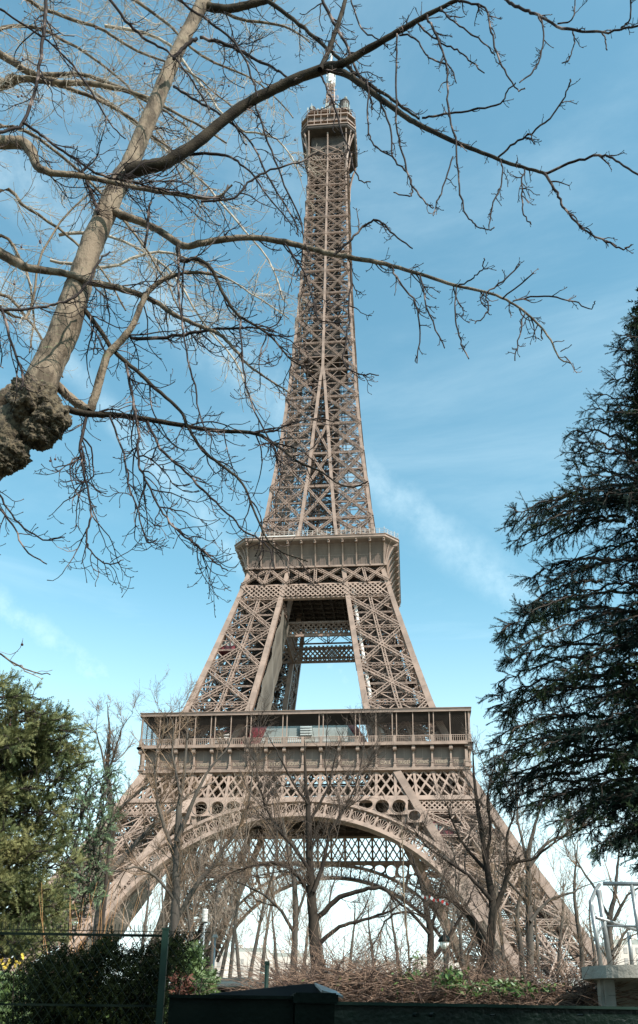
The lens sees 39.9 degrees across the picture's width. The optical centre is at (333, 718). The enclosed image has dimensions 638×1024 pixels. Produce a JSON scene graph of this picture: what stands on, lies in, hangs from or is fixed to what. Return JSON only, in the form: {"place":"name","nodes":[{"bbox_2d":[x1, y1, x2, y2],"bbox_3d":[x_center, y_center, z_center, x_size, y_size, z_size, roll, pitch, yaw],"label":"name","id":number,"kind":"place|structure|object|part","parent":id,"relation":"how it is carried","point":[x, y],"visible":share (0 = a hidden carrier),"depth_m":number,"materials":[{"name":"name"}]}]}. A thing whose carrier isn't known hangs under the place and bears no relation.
{"place":"outdoors","nodes":[
{"label":"outdoors","id":0,"kind":"place"},
{"bbox_2d":[202,909,207,966],"bbox_3d":[-3.733,7.733,24.552,0.173,4.747,0.169,-1,-19,5],"label":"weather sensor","id":1,"kind":"object","parent":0,"point":[204,915],"visible":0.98,"depth_m":25.19,"materials":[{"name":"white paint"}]},
{"bbox_2d":[216,977,269,991],"bbox_3d":[-2.004,6.964,18.929,0.862,2.533,3.430,-1,-19,5],"label":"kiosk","id":2,"kind":"object","parent":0,"point":[225,983],"visible":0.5,"depth_m":17.76,"materials":[{"name":"paint"}]},
{"bbox_2d":[0,0,637,982],"label":"sky","id":3,"kind":"structure","parent":0,"point":[451,440],"materials":[{"name":"blue"}]},
{"bbox_2d":[421,895,447,904],"bbox_3d":[4.126,7.426,36.045,1.249,0.515,0.063,-13,-23,34],"label":"barrier tape","id":4,"kind":"object","parent":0,"point":[433,899],"visible":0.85,"depth_m":36.01,"materials":[{"name":"white"}]},
{"label":"ground","id":5,"kind":"structure","parent":0,"visible":0},
{"bbox_2d":[0,667,105,968],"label":"conifer tree","id":6,"kind":"object","parent":5,"relation":"on","point":[36,744],"visible":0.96,"depth_m":24.97,"materials":[{"name":"green plant"}]},
{"bbox_2d":[48,822,118,954],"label":"bare tree","id":7,"kind":"object","parent":5,"relation":"on","point":[87,918],"visible":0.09,"depth_m":52.08,"materials":[{"name":"plant"}]},
{"bbox_2d":[0,953,168,1023],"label":"flowering shrub","id":8,"kind":"object","parent":5,"relation":"on","point":[2,995],"visible":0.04,"depth_m":12.18,"materials":[{"name":"green plant"}]},
{"bbox_2d":[47,757,132,972],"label":"tree","id":9,"kind":"object","parent":5,"relation":"on","point":[84,801],"visible":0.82,"depth_m":29.36,"materials":[{"name":"green plant"}]},
{"bbox_2d":[0,926,202,1023],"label":"yew hedge","id":10,"kind":"object","parent":5,"relation":"on","point":[100,981],"visible":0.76,"depth_m":8.30,"materials":[{"name":"green plant"}]},
{"bbox_2d":[0,923,209,1023],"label":"chain link fence","id":11,"kind":"object","parent":5,"relation":"on","point":[164,958],"visible":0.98,"depth_m":7.55,"materials":[{"name":"metal"}]},
{"bbox_2d":[39,882,195,973],"bbox_3d":[-4.909,5.733,18.513,3.439,4.532,2.548,-9,-21,25],"label":"cane clump","id":12,"kind":"object","parent":5,"relation":"on","point":[99,920],"visible":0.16,"depth_m":18.80,"materials":[{"name":"brown plant"}]},
{"bbox_2d":[49,680,220,950],"bbox_3d":[-10.127,7.037,42.489,9.128,17.953,4.573,4,-20,-10],"label":"bare tree","id":13,"kind":"object","parent":5,"relation":"on","point":[109,759],"visible":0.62,"depth_m":43.84,"materials":[{"name":"brown plant"}]},
{"bbox_2d":[89,844,194,972],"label":"bare tree","id":14,"kind":"object","parent":5,"relation":"on","point":[145,920],"visible":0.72,"depth_m":56.03,"materials":[{"name":"brown plant"}]},
{"bbox_2d":[0,0,332,725],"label":"plane tree","id":15,"kind":"object","parent":5,"relation":"on","point":[8,82],"visible":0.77,"depth_m":29.36,"materials":[{"name":"brown plant"}]},
{"bbox_2d":[141,858,201,987],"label":"bare tree","id":16,"kind":"object","parent":5,"relation":"on","point":[162,913],"visible":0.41,"depth_m":64.10,"materials":[{"name":"brown plant"}]},
{"bbox_2d":[167,966,195,1006],"bbox_3d":[-1.670,3.384,9.583,0.453,1.361,0.617,7,-20,-19],"label":"russet shrub","id":17,"kind":"object","parent":5,"relation":"on","point":[182,990],"visible":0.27,"depth_m":9.61,"materials":[{"name":"brown plant"}]},
{"bbox_2d":[86,670,278,993],"bbox_3d":[-7.406,6.267,41.266,9.292,18.656,3.954,8,-20,-19],"label":"bare tree","id":18,"kind":"object","parent":5,"relation":"on","point":[177,911],"visible":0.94,"depth_m":42.10,"materials":[{"name":"brown plant"}]},
{"bbox_2d":[166,939,223,1012],"bbox_3d":[-1.659,3.610,10.466,0.804,1.946,1.490,3,-19,-8],"label":"green shrub","id":19,"kind":"object","parent":5,"relation":"on","point":[211,980],"visible":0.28,"depth_m":10.32,"materials":[{"name":"green plant"}]},
{"bbox_2d":[163,824,226,945],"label":"bare tree","id":20,"kind":"object","parent":5,"relation":"on","point":[195,903],"visible":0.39,"depth_m":73.38,"materials":[{"name":"brown plant"}]},
{"bbox_2d":[156,814,246,959],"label":"bare tree","id":21,"kind":"object","parent":5,"relation":"on","point":[188,915],"visible":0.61,"depth_m":56.86,"materials":[{"name":"brown plant"}]},
{"bbox_2d":[181,788,244,974],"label":"bare tree","id":22,"kind":"object","parent":5,"relation":"on","point":[217,904],"visible":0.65,"depth_m":63.11,"materials":[{"name":"brown plant"}]},
{"bbox_2d":[212,934,217,967],"bbox_3d":[-2.631,6.394,18.767,0.110,3.490,0.092,-1,-19,5],"label":"capped pole","id":23,"kind":"object","parent":5,"relation":"on","point":[214,936],"visible":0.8,"depth_m":19.25,"materials":[{"name":"grey metal"}]},
{"bbox_2d":[205,948,229,991],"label":"building","id":24,"kind":"structure","parent":5,"relation":"on","point":[226,968],"depth_m":314.23,"materials":[{"name":"stone"}]},
{"bbox_2d":[186,762,261,977],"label":"bare tree","id":25,"kind":"object","parent":5,"relation":"on","point":[233,938],"visible":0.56,"depth_m":59.01,"materials":[{"name":"brown plant"}]},
{"bbox_2d":[209,859,265,976],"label":"bare tree","id":26,"kind":"object","parent":5,"relation":"on","point":[237,947],"visible":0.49,"depth_m":85.41,"materials":[{"name":"brown plant"}]},
{"bbox_2d":[207,834,267,977],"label":"bare tree","id":27,"kind":"object","parent":5,"relation":"on","point":[227,938],"visible":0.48,"depth_m":78.99,"materials":[{"name":"brown plant"}]},
{"bbox_2d":[228,945,272,982],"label":"building","id":28,"kind":"structure","parent":5,"relation":"on","point":[243,958],"depth_m":345.13,"materials":[{"name":"stone"}]},
{"bbox_2d":[168,983,342,1023],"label":"waste container","id":29,"kind":"object","parent":5,"relation":"on","point":[302,1004],"visible":1,"depth_m":4.33,"materials":[{"name":"metal"}]},
{"bbox_2d":[193,755,331,977],"bbox_3d":[-4.505,11.295,54.858,8.530,18.165,4.941,7,-20,-17],"label":"bare tree","id":30,"kind":"object","parent":5,"relation":"on","point":[260,916],"visible":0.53,"depth_m":55.47,"materials":[{"name":"brown plant"}]},
{"bbox_2d":[264,961,269,987],"bbox_3d":[-0.671,3.440,8.306,0.045,2.222,0.045,-1,-19,5],"label":"green post","id":31,"kind":"object","parent":5,"relation":"on","point":[266,979],"visible":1,"depth_m":8.62,"materials":[{"name":"metal"}]},
{"bbox_2d":[245,862,299,974],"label":"bare tree","id":32,"kind":"object","parent":5,"relation":"on","point":[273,930],"visible":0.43,"depth_m":76.13,"materials":[{"name":"brown plant"}]},
{"bbox_2d":[204,817,349,980],"bbox_3d":[-2.672,10.434,42.900,7.180,11.953,4.511,-1,-19,5],"label":"bare tree","id":33,"kind":"object","parent":5,"relation":"on","point":[295,906],"visible":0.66,"depth_m":44.03,"materials":[{"name":"brown plant"}]},
{"bbox_2d":[250,836,304,979],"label":"bare tree","id":34,"kind":"object","parent":5,"relation":"on","point":[266,925],"visible":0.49,"depth_m":68.27,"materials":[{"name":"brown plant"}]},
{"bbox_2d":[271,950,310,981],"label":"building","id":35,"kind":"structure","parent":5,"relation":"on","point":[284,955],"depth_m":365.83,"materials":[{"name":"stone"}]},
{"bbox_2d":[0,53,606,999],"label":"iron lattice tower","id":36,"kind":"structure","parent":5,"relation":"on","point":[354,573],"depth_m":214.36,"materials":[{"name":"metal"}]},
{"bbox_2d":[209,730,241,743],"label":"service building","id":37,"kind":"structure","parent":36,"relation":"on","point":[224,737],"depth_m":198.04,"materials":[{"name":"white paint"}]},
{"bbox_2d":[219,641,236,656],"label":"lift car","id":38,"kind":"object","parent":36,"relation":"attached to","point":[230,645],"visible":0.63,"depth_m":210.60,"materials":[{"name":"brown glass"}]},
{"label":"window","id":39,"kind":"part","parent":38,"relation":"part of","materials":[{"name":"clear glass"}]},
{"bbox_2d":[249,725,366,743],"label":"glass pavilion","id":40,"kind":"structure","parent":36,"relation":"on","point":[298,731],"depth_m":196.68,"materials":[{"name":"grey"}]},
{"bbox_2d":[432,822,453,839],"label":"lift car","id":41,"kind":"object","parent":36,"relation":"attached to","point":[440,828],"visible":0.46,"depth_m":172.90,"materials":[{"name":"grey glass"}]},
{"bbox_2d":[276,852,340,968],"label":"bare tree","id":42,"kind":"object","parent":5,"relation":"on","point":[306,944],"visible":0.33,"depth_m":87.36,"materials":[{"name":"brown plant"}]},
{"bbox_2d":[278,829,348,971],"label":"bare tree","id":43,"kind":"object","parent":5,"relation":"on","point":[320,889],"visible":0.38,"depth_m":69.26,"materials":[{"name":"brown plant"}]},
{"bbox_2d":[0,0,637,617],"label":"plane tree","id":44,"kind":"object","parent":5,"relation":"on","point":[34,412],"visible":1,"depth_m":13.85,"materials":[{"name":"brown plant"}]},
{"bbox_2d":[181,690,463,975],"bbox_3d":[-0.464,6.351,38.187,12.340,16.621,5.827,-1,-19,5],"label":"bare tree","id":45,"kind":"object","parent":5,"relation":"on","point":[310,889],"visible":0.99,"depth_m":38.33,"materials":[{"name":"brown plant"}]},
{"bbox_2d":[342,884,384,964],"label":"bare tree","id":46,"kind":"object","parent":5,"relation":"on","point":[369,912],"visible":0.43,"depth_m":83.27,"materials":[{"name":"brown plant"}]},
{"bbox_2d":[335,885,393,970],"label":"bare tree","id":47,"kind":"object","parent":5,"relation":"on","point":[351,953],"visible":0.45,"depth_m":77.88,"materials":[{"name":"brown plant"}]},
{"bbox_2d":[333,957,401,977],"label":"building","id":48,"kind":"structure","parent":5,"relation":"on","point":[369,966],"depth_m":404.09,"materials":[{"name":"stone"}]},
{"bbox_2d":[374,885,412,963],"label":"bare tree","id":49,"kind":"object","parent":5,"relation":"on","point":[393,934],"visible":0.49,"depth_m":85.77,"materials":[{"name":"brown plant"}]},
{"bbox_2d":[395,817,410,968],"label":"bare tree","id":50,"kind":"object","parent":5,"relation":"on","point":[405,916],"visible":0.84,"depth_m":29.57,"materials":[{"name":"brown plant"}]},
{"bbox_2d":[190,891,637,1006],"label":"vine tangle","id":51,"kind":"object","parent":5,"relation":"on","point":[372,983],"visible":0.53,"depth_m":9.00,"materials":[{"name":"brown plant"}]},
{"bbox_2d":[341,828,504,976],"bbox_3d":[4.762,11.555,47.039,9.125,12.721,4.444,-1,-19,5],"label":"bare tree","id":52,"kind":"object","parent":5,"relation":"on","point":[429,930],"visible":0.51,"depth_m":47.16,"materials":[{"name":"brown plant"}]},
{"bbox_2d":[412,955,460,978],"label":"building","id":53,"kind":"structure","parent":5,"relation":"on","point":[424,960],"depth_m":384.13,"materials":[{"name":"stone"}]},
{"bbox_2d":[438,932,450,967],"bbox_3d":[4.104,10.324,32.146,0.487,5.019,0.475,-1,-19,5],"label":"street lamp","id":54,"kind":"object","parent":5,"relation":"on","point":[441,941],"visible":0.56,"depth_m":32.68,"materials":[{"name":"green paint"}]},
{"bbox_2d":[418,869,487,966],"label":"bare tree","id":55,"kind":"object","parent":5,"relation":"on","point":[452,924],"visible":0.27,"depth_m":75.72,"materials":[{"name":"brown plant"}]},
{"bbox_2d":[438,837,477,976],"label":"bare tree","id":56,"kind":"object","parent":5,"relation":"on","point":[460,937],"visible":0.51,"depth_m":58.28,"materials":[{"name":"brown plant"}]},
{"bbox_2d":[445,892,484,973],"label":"bare tree","id":57,"kind":"object","parent":5,"relation":"on","point":[475,928],"visible":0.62,"depth_m":38.05,"materials":[{"name":"brown plant"}]},
{"bbox_2d":[364,723,600,977],"bbox_3d":[6.992,7.167,37.870,11.530,15.027,5.457,-1,-19,5],"label":"bare tree","id":58,"kind":"object","parent":5,"relation":"on","point":[493,901],"visible":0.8,"depth_m":38.70,"materials":[{"name":"brown plant"}]},
{"bbox_2d":[334,1002,637,1023],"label":"metal barrier","id":59,"kind":"object","parent":5,"relation":"on","point":[389,1013],"visible":0.94,"depth_m":5.90,"materials":[{"name":"metal"}]},
{"bbox_2d":[447,801,533,951],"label":"bare tree","id":60,"kind":"object","parent":5,"relation":"on","point":[493,883],"visible":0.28,"depth_m":72.45,"materials":[{"name":"brown plant"}]},
{"bbox_2d":[469,800,523,972],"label":"bare tree","id":61,"kind":"object","parent":5,"relation":"on","point":[498,922],"visible":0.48,"depth_m":55.78,"materials":[{"name":"brown plant"}]},
{"bbox_2d":[502,876,525,977],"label":"bare tree","id":62,"kind":"object","parent":5,"relation":"on","point":[519,937],"visible":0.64,"depth_m":44.93,"materials":[{"name":"brown plant"}]},
{"bbox_2d":[443,747,622,984],"bbox_3d":[9.611,8.174,41.303,8.167,15.437,5.406,-9,-22,27],"label":"bare tree","id":63,"kind":"object","parent":5,"relation":"on","point":[527,896],"visible":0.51,"depth_m":41.59,"materials":[{"name":"brown plant"}]},
{"bbox_2d":[505,861,573,978],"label":"bare tree","id":64,"kind":"object","parent":5,"relation":"on","point":[536,935],"visible":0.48,"depth_m":76.30,"materials":[{"name":"brown plant"}]},
{"bbox_2d":[473,287,637,878],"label":"yew tree","id":65,"kind":"object","parent":5,"relation":"on","point":[622,726],"visible":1,"depth_m":12.69,"materials":[{"name":"green plant"}]},
{"bbox_2d":[528,829,585,972],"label":"bare tree","id":66,"kind":"object","parent":5,"relation":"on","point":[561,920],"visible":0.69,"depth_m":58.80,"materials":[{"name":"brown plant"}]},
{"bbox_2d":[547,842,598,977],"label":"bare tree","id":67,"kind":"object","parent":5,"relation":"on","point":[581,938],"visible":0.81,"depth_m":47.47,"materials":[{"name":"brown plant"}]},
{"bbox_2d":[545,800,637,962],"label":"bare tree","id":68,"kind":"object","parent":5,"relation":"on","point":[609,914],"visible":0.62,"depth_m":33.88,"materials":[{"name":"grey plant"}]},
{"bbox_2d":[567,864,632,965],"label":"bare tree","id":69,"kind":"object","parent":5,"relation":"on","point":[593,946],"visible":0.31,"depth_m":61.67,"materials":[{"name":"brown plant"}]},
{"bbox_2d":[581,965,637,1006],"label":"concrete platform","id":70,"kind":"structure","parent":5,"relation":"on","point":[603,977],"depth_m":8.26,"materials":[{"name":"grey concrete"}]},
{"bbox_2d":[589,881,637,964],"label":"pipe railing","id":71,"kind":"object","parent":70,"relation":"on","point":[603,920],"visible":0.9,"depth_m":8.74,"materials":[{"name":"grey metal"}]},
{"bbox_2d":[601,936,637,964],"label":"building","id":72,"kind":"structure","parent":5,"relation":"on","point":[624,954],"depth_m":277.96,"materials":[{"name":"stone"}]}
]}

